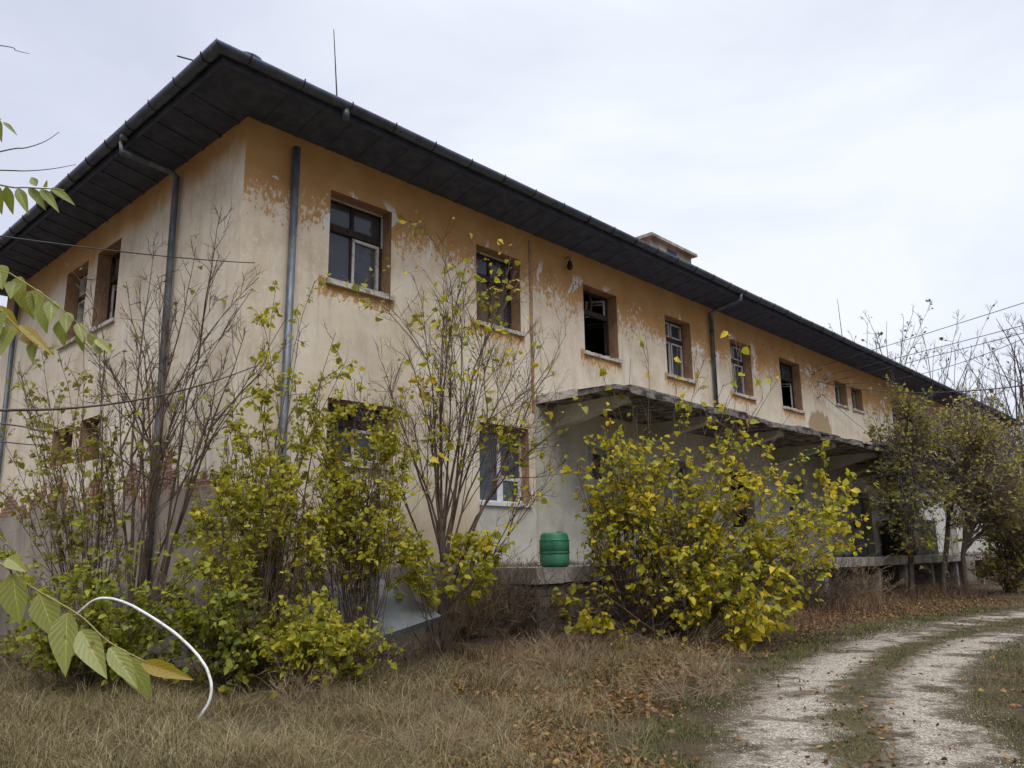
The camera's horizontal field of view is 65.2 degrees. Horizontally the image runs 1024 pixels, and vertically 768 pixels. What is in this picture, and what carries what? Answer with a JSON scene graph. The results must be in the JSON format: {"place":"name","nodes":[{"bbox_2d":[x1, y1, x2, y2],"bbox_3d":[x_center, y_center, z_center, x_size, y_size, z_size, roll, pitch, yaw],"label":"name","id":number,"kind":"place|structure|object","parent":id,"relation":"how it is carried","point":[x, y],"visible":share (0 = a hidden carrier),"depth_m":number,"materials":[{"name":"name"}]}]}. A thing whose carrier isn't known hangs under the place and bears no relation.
{"place":"outdoors","nodes":[
{"label":"outdoors","id":0,"kind":"place"},
{"bbox_2d":[0,578,1023,767],"bbox_3d":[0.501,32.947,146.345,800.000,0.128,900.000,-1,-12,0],"label":"ground","id":1,"kind":"structure","parent":0,"point":[701,745],"depth_m":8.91,"materials":[{"name":"brown plant"}]},
{"bbox_2d":[0,320,150,676],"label":"leafy shrub","id":2,"kind":"object","parent":1,"relation":"on","point":[50,515],"visible":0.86,"depth_m":11.60,"materials":[{"name":"green plant"}]},
{"bbox_2d":[0,499,227,699],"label":"dense bush","id":3,"kind":"object","parent":1,"relation":"on","point":[106,627],"visible":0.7,"depth_m":9.70,"materials":[{"name":"green plant"}]},
{"bbox_2d":[0,45,255,697],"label":"tree of heaven","id":4,"kind":"object","parent":1,"relation":"on","point":[66,639],"visible":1,"depth_m":1.07,"materials":[{"name":"green plant"}]},
{"bbox_2d":[74,597,212,720],"bbox_3d":[-3.948,2.905,8.530,1.939,1.234,0.181,-6,-13,23],"label":"plastic pipe","id":5,"kind":"object","parent":1,"relation":"on","point":[187,644],"visible":0.94,"depth_m":8.46,"materials":[{"name":"white plastic"}]},
{"bbox_2d":[59,204,297,680],"bbox_3d":[-5.155,0.644,11.314,4.372,7.006,2.782,-11,-16,39],"label":"bare shrub","id":6,"kind":"object","parent":1,"relation":"on","point":[156,465],"visible":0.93,"depth_m":11.28,"materials":[{"name":"brown plant"}]},
{"bbox_2d":[162,560,279,699],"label":"creeping bush","id":7,"kind":"object","parent":1,"relation":"on","point":[224,642],"visible":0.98,"depth_m":9.29,"materials":[{"name":"green plant"}]},
{"bbox_2d":[170,404,333,687],"bbox_3d":[-3.392,1.993,10.225,2.289,3.861,1.926,-1,-12,0],"label":"round bush","id":8,"kind":"object","parent":1,"relation":"on","point":[278,523],"visible":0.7,"depth_m":10.15,"materials":[{"name":"green plant"}]},
{"bbox_2d":[208,273,357,680],"bbox_3d":[-3.085,1.092,10.923,1.771,5.900,1.362,-1,-12,0],"label":"tall shrub","id":9,"kind":"object","parent":1,"relation":"on","point":[262,395],"visible":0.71,"depth_m":11.11,"materials":[{"name":"green plant"}]},
{"bbox_2d":[226,655,357,715],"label":"dead bush","id":10,"kind":"object","parent":1,"relation":"on","point":[301,687],"visible":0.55,"depth_m":8.59,"materials":[{"name":"brown plant"}]},
{"bbox_2d":[250,585,416,697],"bbox_3d":[-2.075,3.061,9.421,1.950,1.403,1.554,-1,-12,0],"label":"bush","id":11,"kind":"object","parent":1,"relation":"on","point":[304,638],"visible":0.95,"depth_m":9.20,"materials":[{"name":"green plant"}]},
{"bbox_2d":[258,379,426,681],"bbox_3d":[-2.383,1.932,11.014,2.402,4.280,2.050,-1,-12,0],"label":"bush","id":12,"kind":"object","parent":1,"relation":"on","point":[346,505],"visible":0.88,"depth_m":10.89,"materials":[{"name":"green plant"}]},
{"bbox_2d":[289,578,440,642],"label":"concrete slab","id":13,"kind":"structure","parent":1,"relation":"on","point":[399,614],"depth_m":11.85,"materials":[{"name":"grey concrete"}]},
{"bbox_2d":[0,621,818,767],"bbox_3d":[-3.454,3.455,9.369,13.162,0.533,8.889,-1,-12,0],"label":"grass tufts","id":14,"kind":"object","parent":1,"relation":"on","point":[180,713],"visible":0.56,"depth_m":7.38,"materials":[{"name":"brown plant"}]},
{"bbox_2d":[354,623,488,682],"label":"dead bush","id":15,"kind":"object","parent":1,"relation":"on","point":[406,656],"visible":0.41,"depth_m":10.86,"materials":[{"name":"brown plant"}]},
{"bbox_2d":[336,682,533,767],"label":"dry grass","id":16,"kind":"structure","parent":1,"relation":"on","point":[454,736],"depth_m":6.50,"materials":[{"name":"brown plant"}]},
{"bbox_2d":[370,522,514,664],"bbox_3d":[-1.140,3.177,11.994,2.394,2.219,1.244,-1,-12,0],"label":"leafy sucker","id":17,"kind":"object","parent":1,"relation":"on","point":[472,543],"visible":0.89,"depth_m":12.03,"materials":[{"name":"green plant"}]},
{"bbox_2d":[343,210,604,656],"bbox_3d":[-0.568,0.343,13.097,4.402,7.880,3.374,-1,-12,0],"label":"bare tree","id":18,"kind":"object","parent":1,"relation":"on","point":[439,528],"visible":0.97,"depth_m":12.98,"materials":[{"name":"brown plant"}]},
{"bbox_2d":[394,564,554,650],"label":"dead bush","id":19,"kind":"object","parent":1,"relation":"on","point":[424,630],"visible":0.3,"depth_m":13.46,"materials":[{"name":"brown plant"}]},
{"bbox_2d":[410,522,549,655],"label":"dead bush","id":20,"kind":"object","parent":1,"relation":"on","point":[472,626],"visible":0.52,"depth_m":13.40,"materials":[{"name":"brown plant"}]},
{"bbox_2d":[0,29,1023,670],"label":"abandoned building","id":21,"kind":"structure","parent":1,"relation":"on","point":[304,183],"depth_m":16.12,"materials":[{"name":"beige paint"}]},
{"bbox_2d":[56,273,87,350],"bbox_3d":[-9.603,-1.713,17.832,1.410,1.795,0.419,-12,-16,42],"label":"window","id":22,"kind":"structure","parent":21,"relation":"in","point":[81,301],"depth_m":18.27,"materials":[{"name":"brown wood"}]},
{"bbox_2d":[86,252,119,333],"bbox_3d":[-8.131,-1.959,16.791,1.340,1.794,0.879,-12,-16,42],"label":"window","id":23,"kind":"structure","parent":21,"relation":"in","point":[116,258],"depth_m":17.09,"materials":[{"name":"brown wood"}]},
{"bbox_2d":[0,235,254,262],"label":"power line","id":24,"kind":"object","parent":21,"relation":"attached to","point":[115,250],"visible":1,"depth_m":8.64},
{"bbox_2d":[325,197,395,301],"bbox_3d":[-2.816,-2.460,14.541,0.425,1.755,1.470,-12,-16,42],"label":"window","id":25,"kind":"structure","parent":21,"relation":"in","point":[367,242],"depth_m":14.68,"materials":[{"name":"brown wood"}]},
{"bbox_2d":[326,401,397,469],"bbox_3d":[-2.697,0.903,13.894,0.425,1.145,1.510,-12,-16,42],"label":"window","id":26,"kind":"structure","parent":21,"relation":"in","point":[348,423],"depth_m":14.04,"materials":[{"name":"brown wood"}]},
{"bbox_2d":[475,250,524,336],"bbox_3d":[-0.374,-1.952,17.094,0.423,1.753,1.450,-12,-16,42],"label":"window","id":27,"kind":"structure","parent":21,"relation":"in","point":[482,270],"depth_m":17.29,"materials":[{"name":"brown wood"}]},
{"bbox_2d":[479,424,531,507],"bbox_3d":[-0.227,1.678,16.389,0.340,1.650,1.500,-12,-16,42],"label":"window","id":28,"kind":"structure","parent":21,"relation":"in","point":[496,500],"depth_m":16.43,"materials":[{"name":"white plastic"}]},
{"bbox_2d":[539,531,569,566],"bbox_3d":[0.781,3.040,14.747,0.576,0.645,0.576,-1,-12,0],"label":"barrel","id":29,"kind":"object","parent":21,"relation":"on","point":[559,556],"visible":0.99,"depth_m":14.53,"materials":[{"name":"green plastic"}]},
{"bbox_2d":[588,449,606,562],"bbox_3d":[1.874,2.838,18.679,0.110,2.620,0.940,-12,-16,42],"label":"door","id":30,"kind":"structure","parent":21,"relation":"in","point":[596,455],"depth_m":18.95,"materials":[{"name":"white paint"}]},
{"bbox_2d":[583,290,622,363],"bbox_3d":[1.883,-1.396,19.844,0.977,1.755,1.470,-12,-16,42],"label":"window","id":31,"kind":"structure","parent":21,"relation":"in","point":[587,313],"depth_m":20.11,"materials":[{"name":"brown wood"}]},
{"bbox_2d":[663,460,685,519],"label":"window","id":32,"kind":"structure","parent":21,"relation":"in","point":[681,470],"depth_m":21.31,"materials":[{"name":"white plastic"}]},
{"bbox_2d":[665,320,696,383],"bbox_3d":[4.507,-0.928,22.218,0.456,1.752,1.430,-12,-16,42],"label":"window","id":33,"kind":"structure","parent":21,"relation":"in","point":[673,331],"depth_m":22.48,"materials":[{"name":"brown wood"}]},
{"bbox_2d":[730,470,746,525],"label":"window","id":34,"kind":"structure","parent":21,"relation":"in","point":[744,516],"depth_m":24.05,"materials":[{"name":"brown wood"}]},
{"bbox_2d":[730,344,756,400],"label":"window","id":35,"kind":"structure","parent":21,"relation":"in","point":[740,391],"depth_m":25.09,"materials":[{"name":"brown wood"}]},
{"bbox_2d":[779,362,805,413],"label":"window","id":36,"kind":"structure","parent":21,"relation":"in","point":[785,369],"depth_m":27.82,"materials":[{"name":"brown wood"}]},
{"bbox_2d":[787,480,800,551],"bbox_3d":[9.095,4.402,26.210,0.110,2.500,1.200,-12,-16,42],"label":"door","id":37,"kind":"structure","parent":21,"relation":"in","point":[789,482],"depth_m":26.54,"materials":[{"name":"white paint"}]},
{"bbox_2d":[806,440,856,574],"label":"hanging vine","id":38,"kind":"object","parent":21,"relation":"hanging from","point":[817,473],"visible":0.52,"depth_m":20.95,"materials":[{"name":"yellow plant"}]},
{"bbox_2d":[834,384,849,408],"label":"window","id":39,"kind":"structure","parent":21,"relation":"in","point":[837,394],"depth_m":30.90,"materials":[{"name":"brown wood"}]},
{"bbox_2d":[846,492,868,555],"bbox_3d":[12.822,5.247,30.060,0.140,2.350,2.350,-12,-16,42],"label":"door","id":40,"kind":"structure","parent":21,"relation":"in","point":[857,512],"depth_m":30.45,"materials":[{"name":"grey wood"}]},
{"bbox_2d":[851,390,865,413],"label":"window","id":41,"kind":"structure","parent":21,"relation":"in","point":[852,392],"depth_m":32.06,"materials":[{"name":"brown wood"}]},
{"bbox_2d":[891,402,896,436],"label":"window","id":42,"kind":"structure","parent":21,"relation":"in","point":[893,410],"depth_m":35.46,"materials":[{"name":"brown wood"}]},
{"bbox_2d":[818,381,1023,392],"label":"power line","id":43,"kind":"object","parent":21,"relation":"attached to","point":[929,392],"visible":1,"depth_m":21.54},
{"bbox_2d":[822,303,1022,365],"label":"power line","id":44,"kind":"object","parent":21,"relation":"attached to","point":[930,332],"visible":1,"depth_m":22.16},
{"bbox_2d":[828,333,1022,382],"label":"power line","id":45,"kind":"object","parent":21,"relation":"attached to","point":[935,355],"visible":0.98,"depth_m":21.86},
{"bbox_2d":[945,511,953,552],"bbox_3d":[20.730,6.927,38.345,0.100,2.300,1.600,-12,-16,42],"label":"door","id":46,"kind":"structure","parent":21,"relation":"in","point":[950,544],"depth_m":38.66,"materials":[{"name":"grey wood"}]},
{"bbox_2d":[2,597,1023,767],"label":"green grass","id":47,"kind":"structure","parent":1,"relation":"on","point":[789,648],"depth_m":8.80,"materials":[{"name":"green plant"}]},
{"bbox_2d":[411,531,625,648],"bbox_3d":[0.025,3.529,13.469,4.506,2.157,3.151,-1,-12,0],"label":"dead bush","id":48,"kind":"object","parent":1,"relation":"on","point":[515,632],"visible":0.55,"depth_m":13.61,"materials":[{"name":"brown plant"}]},
{"bbox_2d":[471,622,660,684],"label":"dead bush","id":49,"kind":"object","parent":1,"relation":"on","point":[555,655],"visible":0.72,"depth_m":10.68,"materials":[{"name":"brown plant"}]},
{"bbox_2d":[496,546,665,636],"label":"dead bush","id":50,"kind":"object","parent":1,"relation":"on","point":[577,594],"visible":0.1,"depth_m":14.60,"materials":[{"name":"brown plant"}]},
{"bbox_2d":[516,558,692,641],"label":"dead bush","id":51,"kind":"object","parent":1,"relation":"on","point":[613,609],"visible":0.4,"depth_m":14.36,"materials":[{"name":"brown plant"}]},
{"bbox_2d":[312,596,1023,767],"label":"fallen leaves","id":52,"kind":"object","parent":1,"relation":"on","point":[575,759],"visible":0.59,"depth_m":8.69,"materials":[{"name":"brown plant"}]},
{"bbox_2d":[551,560,803,651],"bbox_3d":[2.933,3.922,13.719,4.530,1.754,2.121,-1,-12,0],"label":"drooping bush","id":53,"kind":"object","parent":1,"relation":"on","point":[762,625],"visible":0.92,"depth_m":13.55,"materials":[{"name":"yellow plant"}]},
{"bbox_2d":[596,331,791,620],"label":"tall sprouts","id":54,"kind":"object","parent":1,"relation":"on","point":[603,372],"visible":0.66,"depth_m":16.20,"materials":[{"name":"brown plant"}]},
{"bbox_2d":[613,625,788,707],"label":"dead bush","id":55,"kind":"object","parent":1,"relation":"on","point":[713,690],"visible":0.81,"depth_m":8.92,"materials":[{"name":"brown plant"}]},
{"bbox_2d":[560,393,878,642],"bbox_3d":[3.892,2.487,14.694,5.994,4.792,2.554,-1,-12,0],"label":"yellow bush","id":56,"kind":"object","parent":1,"relation":"on","point":[702,549],"visible":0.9,"depth_m":14.46,"materials":[{"name":"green plant"}]},
{"bbox_2d":[439,578,1017,678],"bbox_3d":[8.398,5.338,19.703,4.228,0.825,24.984,-12,-16,42],"label":"dry brush","id":57,"kind":"object","parent":1,"relation":"on","point":[930,591],"visible":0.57,"depth_m":19.78,"materials":[{"name":"brown plant"}]},
{"bbox_2d":[776,545,883,615],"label":"dead bush","id":58,"kind":"object","parent":1,"relation":"on","point":[817,595],"visible":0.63,"depth_m":20.62,"materials":[{"name":"brown plant"}]},
{"bbox_2d":[807,551,915,600],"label":"dead bush","id":59,"kind":"object","parent":1,"relation":"on","point":[862,587],"visible":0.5,"depth_m":24.04,"materials":[{"name":"brown plant"}]},
{"bbox_2d":[857,370,963,597],"bbox_3d":[12.950,3.207,26.067,3.327,7.542,4.549,-8,-14,32],"label":"slim tree","id":60,"kind":"object","parent":1,"relation":"on","point":[899,497],"visible":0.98,"depth_m":25.99,"materials":[{"name":"green plant"}]},
{"bbox_2d":[828,299,995,399],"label":"bare tree","id":61,"kind":"object","parent":1,"relation":"on","point":[905,330],"visible":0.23,"depth_m":59.75,"materials":[{"name":"brown plant"}]},
{"bbox_2d":[883,383,1023,596],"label":"leafy tree","id":62,"kind":"object","parent":1,"relation":"on","point":[965,432],"visible":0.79,"depth_m":26.83,"materials":[{"name":"green plant"}]},
{"bbox_2d":[901,556,1023,599],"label":"dead bush","id":63,"kind":"object","parent":1,"relation":"on","point":[971,590],"visible":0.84,"depth_m":26.21,"materials":[{"name":"brown plant"}]},
{"bbox_2d":[916,300,1023,402],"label":"bare tree","id":64,"kind":"object","parent":1,"relation":"on","point":[941,339],"visible":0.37,"depth_m":57.47,"materials":[{"name":"brown plant"}]},
{"bbox_2d":[938,395,1023,595],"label":"twiggy tree","id":65,"kind":"object","parent":1,"relation":"on","point":[996,513],"visible":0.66,"depth_m":27.65,"materials":[{"name":"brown plant"}]},
{"bbox_2d":[941,311,1023,474],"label":"bare tree","id":66,"kind":"object","parent":1,"relation":"on","point":[1021,390],"visible":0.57,"depth_m":46.71,"materials":[{"name":"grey plant"}]},
{"bbox_2d":[956,340,1023,457],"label":"bare tree","id":67,"kind":"object","parent":1,"relation":"on","point":[1005,405],"visible":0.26,"depth_m":60.98,"materials":[{"name":"brown plant"}]},
{"bbox_2d":[966,473,1023,592],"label":"thicket bush","id":68,"kind":"object","parent":1,"relation":"on","point":[1012,561],"visible":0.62,"depth_m":28.56,"materials":[{"name":"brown plant"}]},
{"bbox_2d":[1010,428,1023,559],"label":"dark tree","id":69,"kind":"object","parent":1,"relation":"on","point":[1017,443],"visible":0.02,"depth_m":51.06,"materials":[{"name":"green plant"}]},
{"bbox_3d":[12.044,1.057,15.578,1.400,7.900,0.305,-1,-12,0],"label":"utility pole","id":70,"kind":"object","parent":1,"relation":"on","visible":0},
{"bbox_2d":[829,325,1023,374],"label":"power line","id":71,"kind":"object","parent":70,"relation":"attached to","point":[934,348],"visible":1,"depth_m":22.05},
{"bbox_2d":[834,338,1023,383],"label":"power line","id":72,"kind":"object","parent":70,"relation":"attached to","point":[926,372],"visible":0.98,"depth_m":22.45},
{"bbox_2d":[0,0,1023,481],"label":"sky","id":73,"kind":"structure","parent":0,"point":[809,155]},
{"bbox_2d":[692,607,1023,767],"bbox_3d":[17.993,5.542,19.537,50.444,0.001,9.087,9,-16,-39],"label":"gravel track","id":74,"kind":"structure","parent":0,"point":[894,717],"depth_m":8.30,"materials":[{"name":"grey gravel"}]},
{"bbox_2d":[882,519,938,555],"bbox_3d":[15.656,6.021,31.354,1.210,1.330,2.700,-12,-16,42],"label":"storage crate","id":75,"kind":"object","parent":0,"point":[891,550],"visible":0.38,"depth_m":30.63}
]}

